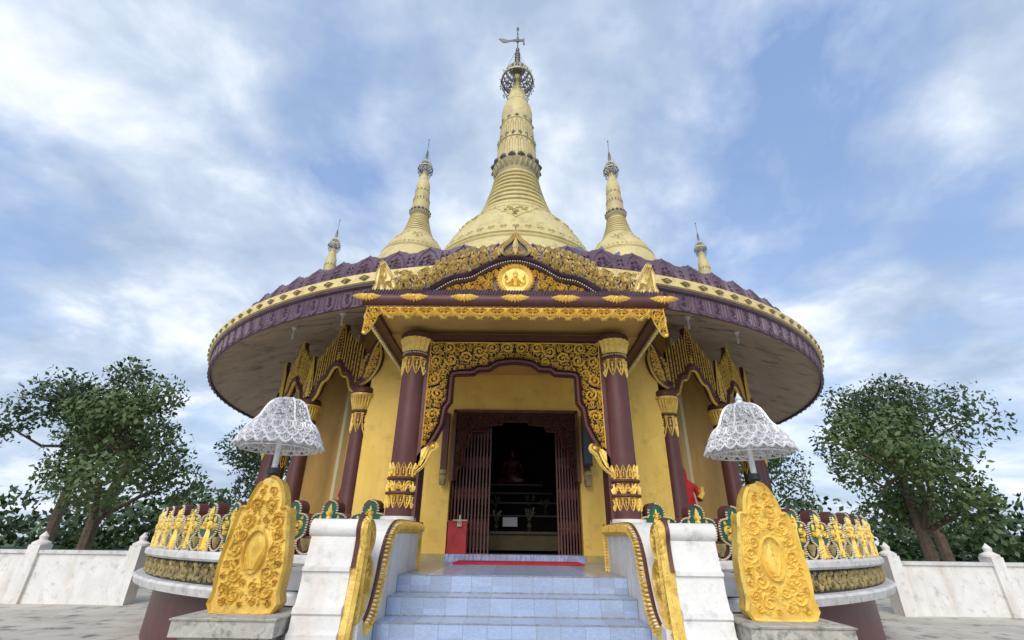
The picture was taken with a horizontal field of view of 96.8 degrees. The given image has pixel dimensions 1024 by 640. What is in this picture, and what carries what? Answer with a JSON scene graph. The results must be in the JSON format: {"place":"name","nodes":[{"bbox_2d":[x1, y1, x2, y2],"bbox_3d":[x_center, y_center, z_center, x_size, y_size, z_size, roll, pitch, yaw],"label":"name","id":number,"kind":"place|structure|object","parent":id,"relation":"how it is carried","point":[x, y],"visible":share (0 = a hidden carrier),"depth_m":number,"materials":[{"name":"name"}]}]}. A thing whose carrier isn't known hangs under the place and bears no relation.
{"place":"outdoors","nodes":[
{"label":"outdoors","id":0,"kind":"place"},
{"bbox_2d":[0,537,1022,562],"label":"ground","id":1,"kind":"structure","parent":0,"point":[7,546],"depth_m":49.70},
{"bbox_2d":[0,485,1023,562],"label":"distant treeline","id":2,"kind":"object","parent":1,"relation":"on","point":[1008,546],"visible":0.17,"depth_m":47.17,"materials":[{"name":"green plant"}]},
{"bbox_2d":[0,586,1023,639],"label":"plaza","id":3,"kind":"structure","parent":0,"point":[60,622],"depth_m":9.30,"materials":[{"name":"grey stone"}]},
{"bbox_2d":[0,531,150,605],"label":"garden wall","id":4,"kind":"structure","parent":3,"relation":"on","point":[39,571],"depth_m":11.37,"materials":[{"name":"white paint"}]},
{"bbox_2d":[0,355,171,543],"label":"garden tree","id":5,"kind":"object","parent":3,"relation":"on","point":[62,392],"visible":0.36,"depth_m":17.53,"materials":[{"name":"green plant"}]},
{"bbox_2d":[25,374,213,549],"bbox_3d":[-13.685,5.219,15.422,5.512,6.796,4.956,-7,-27,16],"label":"garden tree","id":6,"kind":"object","parent":3,"relation":"on","point":[112,417],"visible":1,"depth_m":15.21,"materials":[{"name":"green plant"}]},
{"bbox_2d":[167,607,292,639],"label":"stone plinth","id":7,"kind":"structure","parent":3,"relation":"on","point":[202,625],"depth_m":3.12,"materials":[{"name":"white stone"}]},
{"bbox_2d":[206,475,295,613],"bbox_3d":[-1.985,1.754,3.592,0.548,0.994,0.170,1,-26,0],"label":"leaf panel","id":8,"kind":"object","parent":7,"relation":"on","point":[253,569],"visible":1,"depth_m":3.50,"materials":[{"name":"gold metal"}]},
{"bbox_2d":[230,397,324,477],"bbox_3d":[-2.006,1.045,3.938,0.735,0.751,0.742,1,-26,0],"label":"filigree umbrella","id":9,"kind":"object","parent":8,"relation":"on","point":[255,431],"visible":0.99,"depth_m":3.85,"materials":[{"name":"white metal"}]},
{"bbox_2d":[213,421,291,502],"bbox_3d":[-12.019,8.162,23.024,5.531,8.128,5.559,1,-26,0],"label":"garden tree","id":10,"kind":"object","parent":3,"relation":"on","point":[245,459],"visible":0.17,"depth_m":22.25,"materials":[{"name":"green plant"}]},
{"bbox_2d":[282,514,423,639],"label":"stair wall","id":11,"kind":"structure","parent":3,"relation":"on","point":[352,569],"depth_m":3.55,"materials":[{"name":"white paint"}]},
{"bbox_2d":[139,243,885,639],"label":"temple hall","id":12,"kind":"structure","parent":3,"relation":"on","point":[683,381],"depth_m":8.33,"materials":[{"name":"yellow paint"}]},
{"bbox_2d":[132,499,384,605],"bbox_3d":[-5.148,3.852,7.783,9.226,1.176,1.714,-22,-34,39],"label":"balustrade","id":13,"kind":"object","parent":12,"relation":"on","point":[183,551],"visible":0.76,"depth_m":6.42,"materials":[{"name":"gold paint"}]},
{"bbox_2d":[291,324,330,338],"bbox_3d":[-3.938,0.211,8.912,0.119,0.612,0.811,-14,-29,27],"label":"light bulb","id":14,"kind":"object","parent":12,"relation":"hanging from","point":[294,328],"visible":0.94,"depth_m":8.58,"materials":[{"name":"grey paint"}]},
{"bbox_2d":[323,220,340,269],"bbox_3d":[-5.459,-1.094,13.360,1.984,4.630,1.984,-13,-29,27],"label":"stupa","id":15,"kind":"object","parent":12,"relation":"on","point":[330,261],"visible":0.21,"depth_m":13.70,"materials":[{"name":"beige paint"}]},
{"bbox_2d":[340,312,364,325],"bbox_3d":[-2.827,-0.044,8.349,0.117,0.612,0.813,-11,-28,23],"label":"light bulb","id":16,"kind":"object","parent":12,"relation":"hanging from","point":[343,314],"visible":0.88,"depth_m":7.99,"materials":[{"name":"grey paint"}]},
{"bbox_2d":[378,139,441,257],"bbox_3d":[-2.105,-2.462,10.414,1.984,4.630,1.984,-13,-29,27],"label":"stupa","id":17,"kind":"object","parent":12,"relation":"on","point":[415,236],"visible":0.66,"depth_m":9.94,"materials":[{"name":"beige paint"}]},
{"bbox_2d":[446,515,468,553],"bbox_3d":[-0.873,3.416,7.246,0.330,0.560,0.180,1,-26,0],"label":"donation box","id":18,"kind":"object","parent":12,"relation":"on","point":[457,537],"visible":1,"depth_m":7.18,"materials":[{"name":"red paint"}]},
{"bbox_2d":[450,426,491,553],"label":"folding gate","id":19,"kind":"structure","parent":12,"relation":"attached to","point":[456,494],"depth_m":7.63,"materials":[{"name":"metal"}]},
{"bbox_2d":[456,484,568,551],"bbox_3d":[0.019,4.213,9.719,2.260,1.280,1.430,1,-26,0],"label":"shrine altar","id":20,"kind":"object","parent":12,"relation":"on","point":[513,502],"visible":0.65,"depth_m":9.29,"materials":[{"name":"paint"}]},
{"bbox_2d":[491,495,500,514],"bbox_3d":[-0.318,3.774,9.254,0.173,0.363,0.217,-19,-32,35],"label":"offering vase","id":21,"kind":"object","parent":20,"relation":"on","point":[495,506],"visible":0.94,"depth_m":9.23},
{"bbox_2d":[498,447,525,483],"bbox_3d":[-0.004,3.239,10.110,0.582,0.818,0.381,13,-28,-23],"label":"seated statue","id":22,"kind":"object","parent":20,"relation":"on","point":[512,473],"visible":0.98,"depth_m":10.01,"materials":[{"name":"red paint"}]},
{"bbox_2d":[526,495,534,514],"bbox_3d":[0.378,3.769,9.261,0.203,0.394,0.199,1,-26,0],"label":"offering vase","id":23,"kind":"object","parent":20,"relation":"on","point":[530,505],"visible":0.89,"depth_m":9.25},
{"bbox_2d":[540,499,550,514],"bbox_3d":[0.688,3.817,9.258,0.186,0.312,0.202,-22,-34,39],"label":"offering vase","id":24,"kind":"object","parent":20,"relation":"on","point":[545,512],"visible":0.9,"depth_m":9.23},
{"bbox_2d":[443,27,586,251],"bbox_3d":[0.179,-6.142,18.467,8.200,18.520,8.200,1,-26,0],"label":"stupa","id":25,"kind":"object","parent":12,"relation":"on","point":[516,198],"visible":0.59,"depth_m":16.64,"materials":[{"name":"beige paint"}]},
{"bbox_2d":[352,226,678,523],"bbox_3d":[0.034,0.938,6.851,4.260,3.930,2.833,1,-26,0],"label":"entrance porch","id":26,"kind":"object","parent":12,"relation":"attached to","point":[517,305],"visible":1,"depth_m":6.18,"materials":[{"name":"gold paint"}]},
{"bbox_2d":[467,531,566,553],"bbox_3d":[0.012,4.028,8.244,1.900,0.340,0.650,1,-26,0],"label":"altar table","id":27,"kind":"object","parent":12,"relation":"on","point":[523,541],"visible":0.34,"depth_m":8.00,"materials":[{"name":"wood"}]},
{"bbox_2d":[492,510,501,530],"bbox_3d":[-0.296,3.652,8.275,0.173,0.358,0.201,12,-28,-23],"label":"offering vase","id":28,"kind":"object","parent":27,"relation":"on","point":[496,526],"visible":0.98,"depth_m":8.25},
{"bbox_2d":[503,517,516,526],"bbox_3d":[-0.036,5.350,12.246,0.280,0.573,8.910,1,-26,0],"label":"notice sheet","id":29,"kind":"object","parent":27,"relation":"on","point":[510,521],"visible":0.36,"depth_m":8.14,"materials":[{"name":"paper"}]},
{"bbox_2d":[525,507,534,531],"bbox_3d":[0.333,3.643,8.301,0.188,0.411,0.200,1,-26,0],"label":"offering vase","id":30,"kind":"object","parent":27,"relation":"on","point":[529,526],"visible":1,"depth_m":8.27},
{"bbox_2d":[555,433,580,554],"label":"folding gate","id":31,"kind":"structure","parent":12,"relation":"attached to","point":[563,527],"depth_m":7.54,"materials":[{"name":"metal"}]},
{"bbox_2d":[581,424,592,466],"bbox_3d":[1.252,2.098,7.631,0.150,0.680,0.120,1,-26,0],"label":"wall speaker","id":32,"kind":"object","parent":12,"relation":"attached to","point":[587,460],"depth_m":7.55,"materials":[{"name":"black plastic"}]},
{"bbox_2d":[594,140,657,260],"bbox_3d":[2.366,-2.417,10.385,1.984,4.630,1.984,15,-29,-26],"label":"stupa","id":33,"kind":"object","parent":12,"relation":"on","point":[620,237],"visible":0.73,"depth_m":9.91,"materials":[{"name":"beige paint"}]},
{"bbox_2d":[665,315,690,328],"bbox_3d":[2.933,0.014,8.312,0.117,0.612,0.813,12,-28,-23],"label":"light bulb","id":34,"kind":"object","parent":12,"relation":"hanging from","point":[686,317],"visible":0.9,"depth_m":7.95,"materials":[{"name":"grey paint"}]},
{"bbox_2d":[683,468,704,503],"bbox_3d":[3.083,3.319,7.931,0.578,1.462,0.380,-4,-26,10],"label":"robed statue","id":35,"kind":"object","parent":12,"relation":"on","point":[692,488],"visible":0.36,"depth_m":7.99,"materials":[{"name":"red fabric"}]},
{"bbox_2d":[694,223,710,273],"bbox_3d":[5.729,-0.982,13.289,1.984,4.630,1.984,15,-29,-26],"label":"stupa","id":36,"kind":"object","parent":12,"relation":"on","point":[704,267],"visible":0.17,"depth_m":13.61,"materials":[{"name":"beige paint"}]},
{"bbox_2d":[698,327,739,343],"bbox_3d":[4.047,0.292,8.862,0.119,0.612,0.811,15,-29,-26],"label":"light bulb","id":37,"kind":"object","parent":12,"relation":"hanging from","point":[735,333],"visible":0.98,"depth_m":8.52,"materials":[{"name":"grey paint"}]},
{"bbox_2d":[641,503,895,611],"bbox_3d":[5.217,3.967,7.740,9.129,1.176,1.682,23,-34,-39],"label":"balustrade","id":38,"kind":"object","parent":12,"relation":"on","point":[844,560],"visible":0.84,"depth_m":6.37,"materials":[{"name":"gold metal"}]},
{"bbox_2d":[287,561,738,639],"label":"staircase","id":39,"kind":"structure","parent":3,"relation":"on","point":[437,600],"depth_m":4.10,"materials":[{"name":"blue tile"}]},
{"bbox_2d":[452,560,584,565],"bbox_3d":[0.091,3.538,6.621,1.830,0.016,0.760,1,-26,0],"label":"door mat","id":40,"kind":"object","parent":39,"relation":"on","point":[517,562],"depth_m":6.42,"materials":[{"name":"red fabric"}]},
{"bbox_2d":[601,518,738,639],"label":"stair wall","id":41,"kind":"structure","parent":3,"relation":"on","point":[673,573],"depth_m":3.55,"materials":[{"name":"white paint"}]},
{"bbox_2d":[737,440,818,514],"bbox_3d":[12.084,8.775,23.232,5.528,7.748,5.618,20,-32,-34],"label":"garden tree","id":42,"kind":"object","parent":3,"relation":"on","point":[776,463],"visible":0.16,"depth_m":22.57,"materials":[{"name":"green plant"}]},
{"bbox_2d":[733,614,857,639],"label":"stone plinth","id":43,"kind":"structure","parent":3,"relation":"on","point":[746,628],"depth_m":3.10,"materials":[{"name":"white stone"}]},
{"bbox_2d":[731,481,820,621],"bbox_3d":[1.995,1.794,3.567,0.548,0.994,0.170,1,-26,0],"label":"leaf panel","id":44,"kind":"object","parent":43,"relation":"on","point":[772,576],"visible":1,"depth_m":3.47,"materials":[{"name":"gold metal"}]},
{"bbox_2d":[703,393,799,483],"bbox_3d":[2.035,1.041,3.934,0.735,0.850,0.742,1,-26,0],"label":"filigree umbrella","id":45,"kind":"object","parent":44,"relation":"on","point":[777,438],"visible":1,"depth_m":3.83,"materials":[{"name":"white metal"}]},
{"bbox_2d":[809,401,1011,560],"bbox_3d":[13.272,5.700,15.404,4.690,6.553,4.720,-19,-32,35],"label":"garden tree","id":46,"kind":"object","parent":3,"relation":"on","point":[881,441],"visible":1,"depth_m":14.91,"materials":[{"name":"green plant"}]},
{"bbox_2d":[820,372,1020,561],"bbox_3d":[17.320,6.307,18.887,6.001,8.573,6.748,1,-26,0],"label":"garden tree","id":47,"kind":"object","parent":3,"relation":"on","point":[940,539],"visible":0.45,"depth_m":18.83,"materials":[{"name":"green plant"}]},
{"bbox_2d":[878,542,1023,617],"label":"garden wall","id":48,"kind":"structure","parent":3,"relation":"on","point":[990,584],"depth_m":11.23,"materials":[{"name":"white paint"}]},
{"bbox_2d":[0,0,1023,548],"label":"sky","id":49,"kind":"structure","parent":0,"point":[856,167],"materials":[{"name":"blue"}]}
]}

